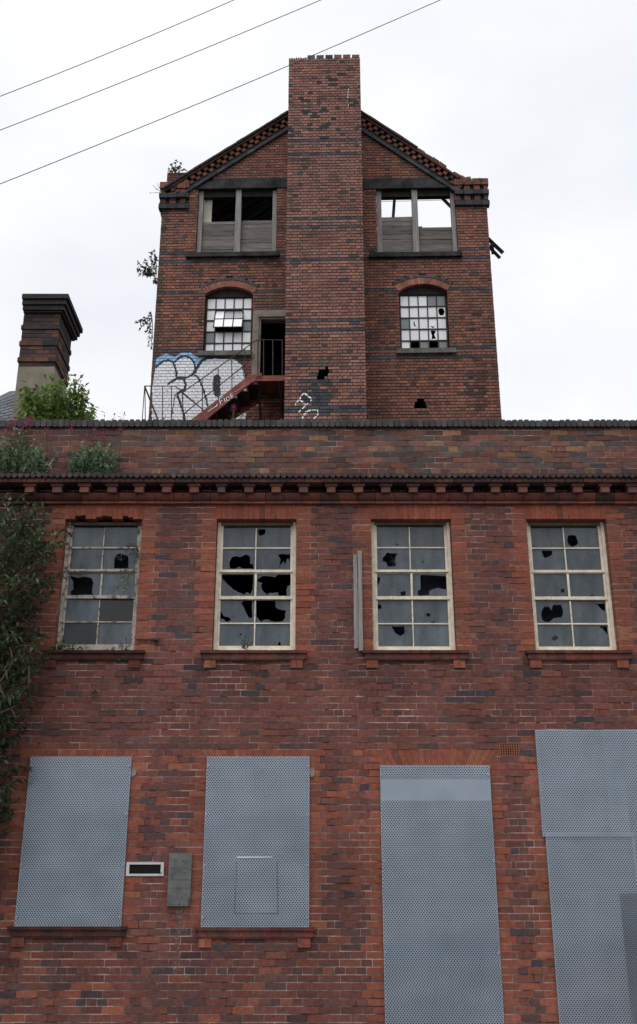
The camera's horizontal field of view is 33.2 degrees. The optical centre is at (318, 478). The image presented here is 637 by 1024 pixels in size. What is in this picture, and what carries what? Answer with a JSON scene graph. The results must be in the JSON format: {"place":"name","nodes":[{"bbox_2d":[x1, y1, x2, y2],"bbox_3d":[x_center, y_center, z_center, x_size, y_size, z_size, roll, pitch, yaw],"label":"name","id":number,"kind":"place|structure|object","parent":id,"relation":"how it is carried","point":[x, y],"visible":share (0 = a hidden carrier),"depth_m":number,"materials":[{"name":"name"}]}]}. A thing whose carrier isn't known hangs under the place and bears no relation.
{"place":"outdoors","nodes":[
{"label":"outdoors","id":0,"kind":"place"},
{"bbox_2d":[0,0,233,96],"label":"overhead cable","id":1,"kind":"object","parent":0,"point":[116,49],"visible":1,"depth_m":11.52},
{"bbox_2d":[1,0,320,129],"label":"overhead cable","id":2,"kind":"object","parent":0,"point":[158,67],"visible":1,"depth_m":11.43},
{"bbox_2d":[0,0,439,183],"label":"overhead cable","id":3,"kind":"object","parent":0,"point":[217,95],"visible":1,"depth_m":11.29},
{"bbox_2d":[0,0,636,420],"label":"sky","id":4,"kind":"structure","parent":0,"point":[536,99],"materials":[{"name":"white"}]},
{"label":"ground","id":5,"kind":"structure","parent":0,"visible":0},
{"bbox_2d":[0,294,82,420],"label":"neighbouring house","id":6,"kind":"structure","parent":5,"relation":"on","point":[51,328],"depth_m":17.14,"materials":[{"name":"brick"}]},
{"bbox_2d":[0,419,636,1023],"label":"factory building","id":7,"kind":"structure","parent":5,"relation":"on","point":[500,589],"depth_m":12.43,"materials":[{"name":"brick"}]},
{"bbox_2d":[0,413,58,473],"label":"valerian plant","id":8,"kind":"object","parent":7,"relation":"on","point":[36,458],"visible":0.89,"depth_m":13.20,"materials":[{"name":"green plant"}]},
{"bbox_2d":[0,493,72,848],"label":"buddleia shrub","id":9,"kind":"object","parent":7,"relation":"attached to","point":[6,643],"visible":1,"depth_m":12.18,"materials":[{"name":"green plant"}]},
{"bbox_2d":[0,770,17,821],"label":"branch","id":10,"kind":"object","parent":9,"relation":"attached to","point":[7,811],"visible":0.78,"depth_m":11.65,"materials":[{"name":"green plant"}]},
{"bbox_2d":[11,374,99,420],"bbox_3d":[-3.573,-0.523,14.549,1.286,2.026,0.810,0,-22,0],"label":"roof bush","id":11,"kind":"object","parent":7,"relation":"on","point":[54,405],"visible":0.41,"depth_m":14.54,"materials":[{"name":"green plant"}]},
{"bbox_2d":[50,636,85,653],"bbox_3d":[-2.926,1.935,12.434,0.439,0.222,0.142,0,-22,0],"label":"sill weed","id":12,"kind":"object","parent":7,"relation":"on","point":[62,646],"visible":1,"depth_m":12.43,"materials":[{"name":"green plant"}]},
{"bbox_2d":[14,757,131,925],"bbox_3d":[-2.666,3.940,11.674,1.134,1.763,0.044,0,-22,0],"label":"security screen","id":13,"kind":"object","parent":7,"relation":"attached to","point":[72,861],"visible":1,"depth_m":11.66,"materials":[{"name":"metal"}]},
{"bbox_2d":[66,425,122,473],"bbox_3d":[-2.792,-0.323,13.253,0.734,0.786,0.362,0,-22,0],"label":"valerian plant","id":14,"kind":"object","parent":7,"relation":"on","point":[98,464],"visible":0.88,"depth_m":13.18,"materials":[{"name":"green plant"}]},
{"bbox_2d":[56,522,141,649],"bbox_3d":[-2.625,1.313,12.926,0.935,1.635,0.144,0,-22,0],"label":"sash window","id":15,"kind":"structure","parent":7,"relation":"in","point":[101,620],"depth_m":12.91,"materials":[{"name":"grey glass"}]},
{"bbox_2d":[112,571,135,592],"bbox_3d":[-2.331,1.243,12.770,0.268,0.299,0.102,0,-22,0],"label":"sill weed","id":16,"kind":"object","parent":7,"relation":"attached to","point":[128,579],"visible":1,"depth_m":12.79,"materials":[{"name":"green plant"}]},
{"bbox_2d":[118,637,131,659],"bbox_3d":[-2.247,1.975,12.412,0.166,0.271,0.116,0,-22,0],"label":"sill weed","id":17,"kind":"object","parent":7,"relation":"on","point":[126,647],"visible":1,"depth_m":12.43,"materials":[{"name":"green plant"}]},
{"bbox_2d":[125,543,138,571],"bbox_3d":[-2.253,0.947,12.865,0.182,0.367,0.129,0,-22,0],"label":"sill weed","id":18,"kind":"object","parent":7,"relation":"attached to","point":[136,553],"visible":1,"depth_m":12.91,"materials":[{"name":"green plant"}]},
{"bbox_2d":[131,767,135,776],"bbox_3d":[-2.069,3.283,11.957,0.062,0.102,0.012,0,-22,0],"label":"mortar dab","id":19,"kind":"object","parent":7,"relation":"attached to","point":[133,771],"visible":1,"depth_m":11.95,"materials":[{"name":"concrete"}]},
{"bbox_2d":[126,862,163,875],"bbox_3d":[-1.880,4.229,11.577,0.407,0.139,0.013,0,-22,0],"label":"letter plate","id":20,"kind":"object","parent":7,"relation":"attached to","point":[144,868],"visible":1,"depth_m":11.58,"materials":[{"name":"paint"}]},
{"bbox_2d":[136,638,158,640],"bbox_3d":[-1.998,1.883,12.503,0.258,0.041,0.070,0,-22,0],"label":"window stay","id":21,"kind":"object","parent":7,"relation":"attached to","point":[155,639],"depth_m":12.48,"materials":[{"name":"black metal"}]},
{"bbox_2d":[170,907,186,970],"bbox_3d":[-1.486,4.873,11.330,0.171,0.624,0.003,0,-22,0],"label":"paint drip","id":22,"kind":"object","parent":7,"relation":"attached to","point":[177,935],"visible":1,"depth_m":11.35},
{"bbox_2d":[167,853,191,905],"bbox_3d":[-1.497,4.320,11.522,0.246,0.536,0.047,0,-22,0],"label":"entry plate","id":23,"kind":"object","parent":7,"relation":"attached to","point":[179,880],"visible":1,"depth_m":11.50,"materials":[{"name":"metal"}]},
{"bbox_2d":[231,404,245,419],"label":"roof weed","id":24,"kind":"object","parent":7,"relation":"on","point":[234,409],"visible":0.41,"depth_m":14.49,"materials":[{"name":"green plant"}]},
{"bbox_2d":[239,636,251,649],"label":"sill weed","id":25,"kind":"object","parent":7,"relation":"on","point":[243,646],"visible":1,"depth_m":12.50,"materials":[{"name":"green plant"}]},
{"bbox_2d":[213,522,295,650],"bbox_3d":[-0.757,1.313,12.926,0.967,1.635,0.146,0,-22,0],"label":"sash window","id":26,"kind":"structure","parent":7,"relation":"in","point":[239,539],"depth_m":12.91,"materials":[{"name":"grey glass"}]},
{"bbox_2d":[201,757,309,926],"bbox_3d":[-0.676,3.943,11.673,1.150,1.770,0.044,0,-22,0],"label":"security screen","id":27,"kind":"object","parent":7,"relation":"attached to","point":[256,855],"visible":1,"depth_m":11.66,"materials":[{"name":"metal"}]},
{"bbox_2d":[310,767,314,776],"bbox_3d":[-0.073,3.282,11.957,0.068,0.105,0.012,0,-22,0],"label":"mortar dab","id":28,"kind":"object","parent":7,"relation":"attached to","point":[312,771],"visible":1,"depth_m":11.95,"materials":[{"name":"concrete"}]},
{"bbox_2d":[353,551,362,650],"bbox_3d":[0.468,1.439,12.667,0.104,1.222,0.046,0,-22,0],"label":"timber batten","id":29,"kind":"object","parent":7,"relation":"attached to","point":[358,616],"visible":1,"depth_m":12.64,"materials":[{"name":"grey wood"}]},
{"bbox_2d":[371,522,454,649],"bbox_3d":[1.130,1.313,12.925,0.969,1.635,0.146,0,-22,0],"label":"sash window","id":30,"kind":"structure","parent":7,"relation":"in","point":[418,542],"depth_m":12.91,"materials":[{"name":"grey glass"}]},
{"bbox_2d":[380,765,503,1023],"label":"security screen","id":31,"kind":"object","parent":7,"relation":"attached to","point":[442,958],"visible":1,"depth_m":11.46,"materials":[{"name":"metal"}]},
{"bbox_2d":[526,522,616,649],"bbox_3d":[3.028,1.313,12.926,0.970,1.634,0.146,0,-22,0],"label":"sash window","id":32,"kind":"structure","parent":7,"relation":"in","point":[581,570],"depth_m":12.93,"materials":[{"name":"grey glass"}]},
{"bbox_2d":[534,729,636,1023],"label":"security screen","id":33,"kind":"object","parent":7,"relation":"attached to","point":[589,786],"visible":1,"depth_m":11.57,"materials":[{"name":"metal"}]},
{"bbox_2d":[148,54,503,420],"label":"tower building","id":34,"kind":"structure","parent":5,"relation":"on","point":[277,227],"depth_m":26.63,"materials":[{"name":"brick"}]},
{"bbox_2d":[134,311,152,350],"bbox_3d":[-4.378,-3.710,26.765,0.536,1.119,0.178,0,-22,0],"label":"wall plant","id":35,"kind":"object","parent":34,"relation":"attached to","point":[146,323],"depth_m":26.83,"materials":[{"name":"green plant"}]},
{"bbox_2d":[137,249,157,283],"bbox_3d":[-4.375,-5.439,27.446,0.634,1.088,0.261,0,-22,0],"label":"wall plant","id":36,"kind":"object","parent":34,"relation":"attached to","point":[148,272],"depth_m":27.43,"materials":[{"name":"green plant"}]},
{"bbox_2d":[168,160,187,173],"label":"wall plant","id":37,"kind":"object","parent":34,"relation":"attached to","point":[173,169],"depth_m":29.42,"materials":[{"name":"green plant"}]},
{"bbox_2d":[142,339,284,420],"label":"external staircase","id":38,"kind":"structure","parent":34,"relation":"attached to","point":[272,387],"depth_m":24.62,"materials":[{"name":"red metal"}]},
{"bbox_2d":[204,297,252,351],"bbox_3d":[-2.236,-3.839,26.532,1.179,1.642,0.315,0,-22,0],"label":"steel window","id":39,"kind":"structure","parent":34,"relation":"in","point":[224,313],"depth_m":26.58,"materials":[{"name":"white metal"}]},
{"bbox_2d":[399,295,448,347],"bbox_3d":[2.607,-3.848,26.509,1.185,1.642,0.041,-1,-22,1],"label":"steel window","id":40,"kind":"structure","parent":34,"relation":"in","point":[422,310],"depth_m":26.54,"materials":[{"name":"white metal"}]}
]}

